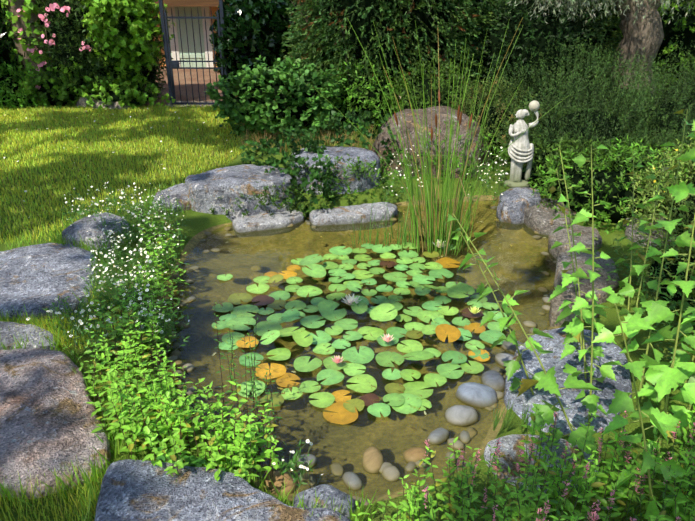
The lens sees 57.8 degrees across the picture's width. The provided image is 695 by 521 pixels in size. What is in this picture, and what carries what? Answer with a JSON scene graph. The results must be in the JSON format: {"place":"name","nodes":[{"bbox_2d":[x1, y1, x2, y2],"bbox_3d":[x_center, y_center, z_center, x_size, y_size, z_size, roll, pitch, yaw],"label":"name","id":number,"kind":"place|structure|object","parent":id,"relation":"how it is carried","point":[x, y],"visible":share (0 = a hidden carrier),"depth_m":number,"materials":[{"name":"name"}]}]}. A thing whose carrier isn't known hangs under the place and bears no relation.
{"place":"outdoors","nodes":[
{"label":"outdoors","id":0,"kind":"place"},
{"bbox_2d":[164,6,205,66],"bbox_3d":[-3.655,-5.346,14.033,0.824,2.000,0.050,1,24,2],"label":"window","id":1,"kind":"structure","parent":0,"point":[190,36],"depth_m":14.16,"materials":[{"name":"clear glass"}]},
{"bbox_2d":[167,7,213,66],"bbox_3d":[-3.527,-5.344,14.030,0.935,2.000,0.060,1,24,2],"label":"house door frame","id":2,"kind":"object","parent":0,"point":[208,24],"visible":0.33,"depth_m":14.12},
{"bbox_2d":[153,0,304,6],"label":"house beam","id":3,"kind":"structure","parent":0,"point":[191,3],"depth_m":13.26,"materials":[{"name":"brown wood"}]},
{"bbox_2d":[0,104,694,520],"bbox_3d":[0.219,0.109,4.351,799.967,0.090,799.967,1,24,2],"label":"ground","id":4,"kind":"structure","parent":0,"point":[194,225],"depth_m":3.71,"materials":[{"name":"green plant"}]},
{"bbox_2d":[0,321,57,350],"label":"rock","id":5,"kind":"object","parent":4,"relation":"on","point":[6,330],"visible":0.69,"depth_m":3.42,"materials":[{"name":"grey stone"}]},
{"bbox_2d":[0,243,98,322],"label":"rock","id":6,"kind":"object","parent":4,"relation":"on","point":[34,278],"visible":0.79,"depth_m":4.05,"materials":[{"name":"grey stone"}]},
{"bbox_2d":[0,348,110,498],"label":"rock","id":7,"kind":"object","parent":4,"relation":"on","point":[47,422],"visible":0.85,"depth_m":2.71,"materials":[{"name":"grey stone"}]},
{"bbox_2d":[76,94,99,108],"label":"rock","id":8,"kind":"object","parent":4,"relation":"on","point":[81,101],"visible":0.23,"depth_m":9.79,"materials":[{"name":"grey stone"}]},
{"bbox_2d":[62,212,131,249],"bbox_3d":[-1.937,-0.105,4.919,0.506,0.441,0.591,-20,31,-38],"label":"rock","id":9,"kind":"object","parent":4,"relation":"on","point":[79,227],"visible":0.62,"depth_m":4.73,"materials":[{"name":"grey stone"}]},
{"bbox_2d":[92,101,129,109],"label":"rocks","id":10,"kind":"object","parent":4,"relation":"on","point":[113,105],"visible":0.12,"depth_m":9.68,"materials":[{"name":"grey stone"}]},
{"bbox_2d":[3,68,222,105],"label":"courtyard gravel","id":11,"kind":"structure","parent":4,"relation":"on","point":[194,83],"depth_m":12.04,"materials":[{"name":"brown gravel"}]},
{"bbox_2d":[152,183,191,212],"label":"rock","id":12,"kind":"object","parent":4,"relation":"on","point":[175,192],"visible":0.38,"depth_m":5.50,"materials":[{"name":"grey stone"}]},
{"bbox_2d":[164,101,218,107],"bbox_3d":[-2.331,-2.482,10.062,1.100,0.050,0.450,1,24,2],"label":"gate threshold","id":13,"kind":"object","parent":4,"relation":"on","point":[190,104],"visible":0.14,"depth_m":9.98,"materials":[{"name":"grey stone"}]},
{"bbox_2d":[159,0,228,104],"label":"gate","id":14,"kind":"structure","parent":4,"relation":"on","point":[171,64],"depth_m":9.65,"materials":[{"name":"metal"}]},
{"bbox_2d":[94,459,350,520],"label":"rock","id":15,"kind":"object","parent":4,"relation":"on","point":[134,490],"visible":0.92,"depth_m":2.28,"materials":[{"name":"grey stone"}]},
{"bbox_2d":[152,7,310,66],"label":"house wall","id":16,"kind":"structure","parent":4,"relation":"on","point":[213,9],"depth_m":14.04,"materials":[{"name":"brown brick"}]},
{"bbox_2d":[6,0,471,138],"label":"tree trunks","id":17,"kind":"object","parent":4,"relation":"on","point":[20,23],"visible":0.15,"depth_m":9.55,"materials":[{"name":"brown plant"}]},
{"bbox_2d":[185,164,294,220],"bbox_3d":[-0.955,-0.539,5.731,1.023,0.573,0.824,1,24,2],"label":"rock","id":18,"kind":"object","parent":4,"relation":"on","point":[207,189],"visible":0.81,"depth_m":5.38,"materials":[{"name":"grey stone"}]},
{"bbox_2d":[232,210,303,231],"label":"rock","id":19,"kind":"object","parent":4,"relation":"on","point":[266,221],"visible":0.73,"depth_m":5.27,"materials":[{"name":"grey stone"}]},
{"bbox_2d":[46,145,507,474],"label":"flowers","id":20,"kind":"object","parent":4,"relation":"on","point":[161,331],"visible":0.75,"depth_m":3.98,"materials":[{"name":"white plant"}]},
{"bbox_2d":[0,0,622,86],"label":"glossy ivy hedge","id":21,"kind":"object","parent":4,"relation":"on","point":[243,41],"visible":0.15,"depth_m":9.38,"materials":[{"name":"green plant"}]},
{"bbox_2d":[293,484,354,518],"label":"rock","id":22,"kind":"object","parent":4,"relation":"on","point":[336,493],"visible":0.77,"depth_m":2.31,"materials":[{"name":"grey stone"}]},
{"bbox_2d":[291,146,379,194],"bbox_3d":[-0.128,-0.785,6.242,0.930,0.608,0.870,1,24,2],"label":"rock","id":23,"kind":"object","parent":4,"relation":"on","point":[365,156],"visible":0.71,"depth_m":5.92,"materials":[{"name":"grey stone"}]},
{"bbox_2d":[0,0,694,329],"bbox_3d":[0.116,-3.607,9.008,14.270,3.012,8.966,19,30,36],"label":"hedges","id":24,"kind":"object","parent":4,"relation":"on","point":[688,39],"visible":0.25,"depth_m":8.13,"materials":[{"name":"green plant"}]},
{"bbox_2d":[0,146,694,520],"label":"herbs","id":25,"kind":"object","parent":4,"relation":"on","point":[224,460],"visible":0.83,"depth_m":2.56,"materials":[{"name":"green plant"}]},
{"bbox_2d":[4,3,694,520],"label":"plant","id":26,"kind":"object","parent":4,"relation":"on","point":[645,441],"depth_m":2.58,"materials":[{"name":"green plant"}]},
{"bbox_2d":[149,195,559,502],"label":"bank","id":27,"kind":"structure","parent":4,"relation":"on","point":[191,244],"depth_m":3.40,"materials":[{"name":"brown soil"}]},
{"bbox_2d":[167,355,177,361],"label":"pebble","id":28,"kind":"object","parent":27,"relation":"on","point":[173,358],"visible":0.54,"depth_m":3.43,"materials":[{"name":"grey stone"}]},
{"bbox_2d":[170,350,179,356],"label":"pebble","id":29,"kind":"object","parent":27,"relation":"on","point":[176,353],"visible":0.58,"depth_m":3.48,"materials":[{"name":"grey stone"}]},
{"bbox_2d":[173,370,182,376],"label":"pebble","id":30,"kind":"object","parent":27,"relation":"on","point":[179,372],"visible":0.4,"depth_m":3.31,"materials":[{"name":"grey stone"}]},
{"bbox_2d":[178,322,189,327],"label":"pebble","id":31,"kind":"object","parent":27,"relation":"on","point":[183,324],"visible":0.6,"depth_m":3.77,"materials":[{"name":"grey stone"}]},
{"bbox_2d":[182,363,194,371],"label":"pebble","id":32,"kind":"object","parent":27,"relation":"on","point":[190,367],"visible":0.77,"depth_m":3.35,"materials":[{"name":"grey stone"}]},
{"bbox_2d":[184,279,194,282],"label":"pebble","id":33,"kind":"object","parent":27,"relation":"on","point":[189,281],"visible":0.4,"depth_m":4.31,"materials":[{"name":"grey stone"}]},
{"bbox_2d":[185,387,195,396],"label":"pebble","id":34,"kind":"object","parent":27,"relation":"on","point":[191,390],"visible":0.44,"depth_m":3.16,"materials":[{"name":"grey stone"}]},
{"bbox_2d":[186,296,195,301],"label":"pebble","id":35,"kind":"object","parent":27,"relation":"on","point":[191,298],"visible":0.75,"depth_m":4.07,"materials":[{"name":"grey stone"}]},
{"bbox_2d":[260,471,297,494],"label":"pebble","id":36,"kind":"object","parent":27,"relation":"on","point":[277,479],"visible":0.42,"depth_m":2.55,"materials":[{"name":"brown stone"}]},
{"bbox_2d":[297,473,310,482],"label":"pebble","id":37,"kind":"object","parent":27,"relation":"on","point":[305,478],"visible":0.46,"depth_m":2.61,"materials":[{"name":"grey stone"}]},
{"bbox_2d":[295,454,317,467],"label":"pebble","id":38,"kind":"object","parent":27,"relation":"on","point":[311,457],"visible":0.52,"depth_m":2.69,"materials":[{"name":"grey stone"}]},
{"bbox_2d":[308,476,315,485],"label":"pebble","id":39,"kind":"object","parent":27,"relation":"on","point":[312,480],"visible":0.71,"depth_m":2.60,"materials":[{"name":"grey stone"}]},
{"bbox_2d":[331,463,343,474],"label":"pebble","id":40,"kind":"object","parent":27,"relation":"on","point":[337,469],"visible":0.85,"depth_m":2.66,"materials":[{"name":"beige stone"}]},
{"bbox_2d":[342,472,361,489],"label":"pebble","id":41,"kind":"object","parent":27,"relation":"on","point":[353,479],"visible":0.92,"depth_m":2.58,"materials":[{"name":"grey stone"}]},
{"bbox_2d":[309,202,397,225],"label":"rock","id":42,"kind":"object","parent":27,"relation":"on","point":[339,215],"visible":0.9,"depth_m":5.40,"materials":[{"name":"grey stone"}]},
{"bbox_2d":[352,496,368,505],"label":"pebble","id":43,"kind":"object","parent":27,"relation":"on","point":[355,499],"visible":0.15,"depth_m":2.47,"materials":[{"name":"beige stone"}]},
{"bbox_2d":[362,446,383,473],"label":"pebble","id":44,"kind":"object","parent":27,"relation":"on","point":[372,460],"visible":0.94,"depth_m":2.69,"materials":[{"name":"beige stone"}]},
{"bbox_2d":[379,462,392,472],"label":"pebble","id":45,"kind":"object","parent":27,"relation":"on","point":[384,464],"visible":0.44,"depth_m":2.67,"materials":[{"name":"beige stone"}]},
{"bbox_2d":[382,466,399,480],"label":"pebble","id":46,"kind":"object","parent":27,"relation":"on","point":[390,473],"visible":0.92,"depth_m":2.63,"materials":[{"name":"beige stone"}]},
{"bbox_2d":[405,461,415,470],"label":"pebble","id":47,"kind":"object","parent":27,"relation":"on","point":[410,465],"visible":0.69,"depth_m":2.67,"materials":[{"name":"beige stone"}]},
{"bbox_2d":[403,447,428,461],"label":"pebble","id":48,"kind":"object","parent":27,"relation":"on","point":[414,454],"visible":0.77,"depth_m":2.72,"materials":[{"name":"brown stone"}]},
{"bbox_2d":[415,461,426,466],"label":"pebble","id":49,"kind":"object","parent":27,"relation":"on","point":[418,462],"visible":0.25,"depth_m":2.69,"materials":[{"name":"beige stone"}]},
{"bbox_2d":[427,428,448,443],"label":"pebble","id":50,"kind":"object","parent":27,"relation":"on","point":[438,435],"visible":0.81,"depth_m":2.83,"materials":[{"name":"grey stone"}]},
{"bbox_2d":[446,452,454,458],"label":"pebble","id":51,"kind":"object","parent":27,"relation":"on","point":[448,454],"visible":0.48,"depth_m":2.74,"materials":[{"name":"grey stone"}]},
{"bbox_2d":[447,438,463,448],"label":"pebble","id":52,"kind":"object","parent":27,"relation":"on","point":[458,444],"visible":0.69,"depth_m":2.80,"materials":[{"name":"beige stone"}]},
{"bbox_2d":[445,405,477,425],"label":"pebble","id":53,"kind":"object","parent":27,"relation":"on","point":[460,415],"visible":0.85,"depth_m":2.96,"materials":[{"name":"grey stone"}]},
{"bbox_2d":[459,430,469,442],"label":"pebble","id":54,"kind":"object","parent":27,"relation":"on","point":[464,436],"visible":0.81,"depth_m":2.84,"materials":[{"name":"grey stone"}]},
{"bbox_2d":[468,429,476,437],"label":"pebble","id":55,"kind":"object","parent":27,"relation":"on","point":[473,432],"visible":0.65,"depth_m":2.87,"materials":[{"name":"brown stone"}]},
{"bbox_2d":[455,382,497,407],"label":"pebble","id":56,"kind":"object","parent":27,"relation":"on","point":[475,394],"visible":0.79,"depth_m":3.08,"materials":[{"name":"grey stone"}]},
{"bbox_2d":[481,370,504,390],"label":"pebble","id":57,"kind":"object","parent":27,"relation":"on","point":[494,380],"visible":0.67,"depth_m":3.21,"materials":[{"name":"grey stone"}]},
{"bbox_2d":[491,367,503,374],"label":"pebble","id":58,"kind":"object","parent":27,"relation":"on","point":[500,370],"visible":0.38,"depth_m":3.32,"materials":[{"name":"beige stone"}]},
{"bbox_2d":[496,391,503,398],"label":"pebble","id":59,"kind":"object","parent":27,"relation":"on","point":[500,394],"visible":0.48,"depth_m":3.13,"materials":[{"name":"beige stone"}]},
{"bbox_2d":[495,353,513,367],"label":"pebble","id":60,"kind":"object","parent":27,"relation":"on","point":[500,358],"visible":0.42,"depth_m":3.41,"materials":[{"name":"grey stone"}]},
{"bbox_2d":[501,341,523,352],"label":"pebble","id":61,"kind":"object","parent":27,"relation":"on","point":[508,346],"visible":0.44,"depth_m":3.53,"materials":[{"name":"grey stone"}]},
{"bbox_2d":[496,187,540,223],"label":"rock","id":62,"kind":"object","parent":27,"relation":"on","point":[514,204],"visible":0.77,"depth_m":5.37,"materials":[{"name":"grey stone"}]},
{"bbox_2d":[504,100,539,187],"bbox_3d":[1.534,-1.018,5.551,0.244,0.771,0.178,6,25,13],"label":"statue","id":63,"kind":"object","parent":62,"relation":"on","point":[520,148],"visible":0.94,"depth_m":5.52,"materials":[{"name":"stone"}]},
{"bbox_2d":[523,321,535,326],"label":"pebble","id":64,"kind":"object","parent":27,"relation":"on","point":[529,323],"visible":0.75,"depth_m":3.78,"materials":[{"name":"beige stone"}]},
{"bbox_2d":[538,287,546,291],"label":"pebble","id":65,"kind":"object","parent":27,"relation":"on","point":[542,289],"visible":0.79,"depth_m":4.21,"materials":[{"name":"brown stone"}]},
{"bbox_2d":[542,305,549,310],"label":"pebble","id":66,"kind":"object","parent":27,"relation":"on","point":[545,307],"visible":0.46,"depth_m":3.97,"materials":[{"name":"beige stone"}]},
{"bbox_2d":[542,297,550,302],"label":"pebble","id":67,"kind":"object","parent":27,"relation":"on","point":[545,299],"visible":0.62,"depth_m":4.06,"materials":[{"name":"beige stone"}]},
{"bbox_2d":[371,106,491,177],"bbox_3d":[0.906,-1.164,6.708,1.343,0.932,0.937,1,24,2],"label":"boulder","id":68,"kind":"object","parent":4,"relation":"on","point":[384,135],"visible":0.27,"depth_m":6.35,"materials":[{"name":"stone"}]},
{"bbox_2d":[484,434,598,492],"bbox_3d":[0.812,0.960,2.644,0.528,0.345,0.367,1,24,2],"label":"rock","id":69,"kind":"object","parent":4,"relation":"on","point":[509,448],"visible":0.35,"depth_m":2.60,"materials":[{"name":"grey stone"}]},
{"bbox_2d":[524,198,575,234],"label":"rock","id":70,"kind":"object","parent":4,"relation":"on","point":[539,220],"visible":0.44,"depth_m":5.19,"materials":[{"name":"grey stone"}]},
{"bbox_2d":[503,327,631,435],"bbox_3d":[1.117,0.699,3.222,0.644,0.352,1.062,8,25,18],"label":"rock","id":71,"kind":"object","parent":4,"relation":"on","point":[577,414],"visible":0.46,"depth_m":3.07,"materials":[{"name":"grey stone"}]},
{"bbox_2d":[448,109,694,520],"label":"vine leaves","id":72,"kind":"object","parent":4,"relation":"on","point":[664,377],"visible":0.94,"depth_m":2.48,"materials":[{"name":"green plant"}]},
{"bbox_2d":[549,291,599,326],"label":"rock","id":73,"kind":"object","parent":4,"relation":"on","point":[556,303],"visible":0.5,"depth_m":3.76,"materials":[{"name":"grey stone"}]},
{"bbox_2d":[548,224,601,259],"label":"rock","id":74,"kind":"object","parent":4,"relation":"on","point":[584,238],"visible":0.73,"depth_m":4.71,"materials":[{"name":"grey stone"}]},
{"bbox_2d":[554,247,619,303],"bbox_3d":[1.601,0.217,4.253,0.410,0.393,0.785,6,25,13],"label":"rock","id":75,"kind":"object","parent":4,"relation":"on","point":[600,282],"visible":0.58,"depth_m":4.13,"materials":[{"name":"grey stone"}]},
{"bbox_2d":[611,0,663,94],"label":"tree trunk","id":76,"kind":"object","parent":4,"relation":"on","point":[647,33],"visible":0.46,"depth_m":8.29,"materials":[{"name":"brown plant"}]},
{"bbox_2d":[623,206,675,250],"bbox_3d":[2.448,-0.160,5.077,0.488,0.413,0.981,11,26,23],"label":"rock","id":77,"kind":"object","parent":4,"relation":"on","point":[628,231],"visible":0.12,"depth_m":4.79,"materials":[{"name":"grey stone"}]},
{"bbox_2d":[160,199,556,499],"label":"pond water","id":78,"kind":"structure","parent":0,"point":[244,259],"depth_m":3.77,"materials":[{"name":"brown liquid"}]},
{"bbox_2d":[212,231,506,424],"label":"water lily pads","id":79,"kind":"object","parent":78,"relation":"on","point":[413,395],"visible":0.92,"depth_m":3.71,"materials":[{"name":"green plant"}]},
{"bbox_2d":[331,240,479,363],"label":"water lily flowers","id":80,"kind":"object","parent":79,"relation":"on","point":[386,337],"visible":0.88,"depth_m":3.85,"materials":[{"name":"white plant"}]},
{"bbox_2d":[315,18,568,255],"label":"reeds","id":81,"kind":"object","parent":78,"relation":"in","point":[430,206],"visible":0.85,"depth_m":4.67,"materials":[{"name":"green plant"}]}
]}

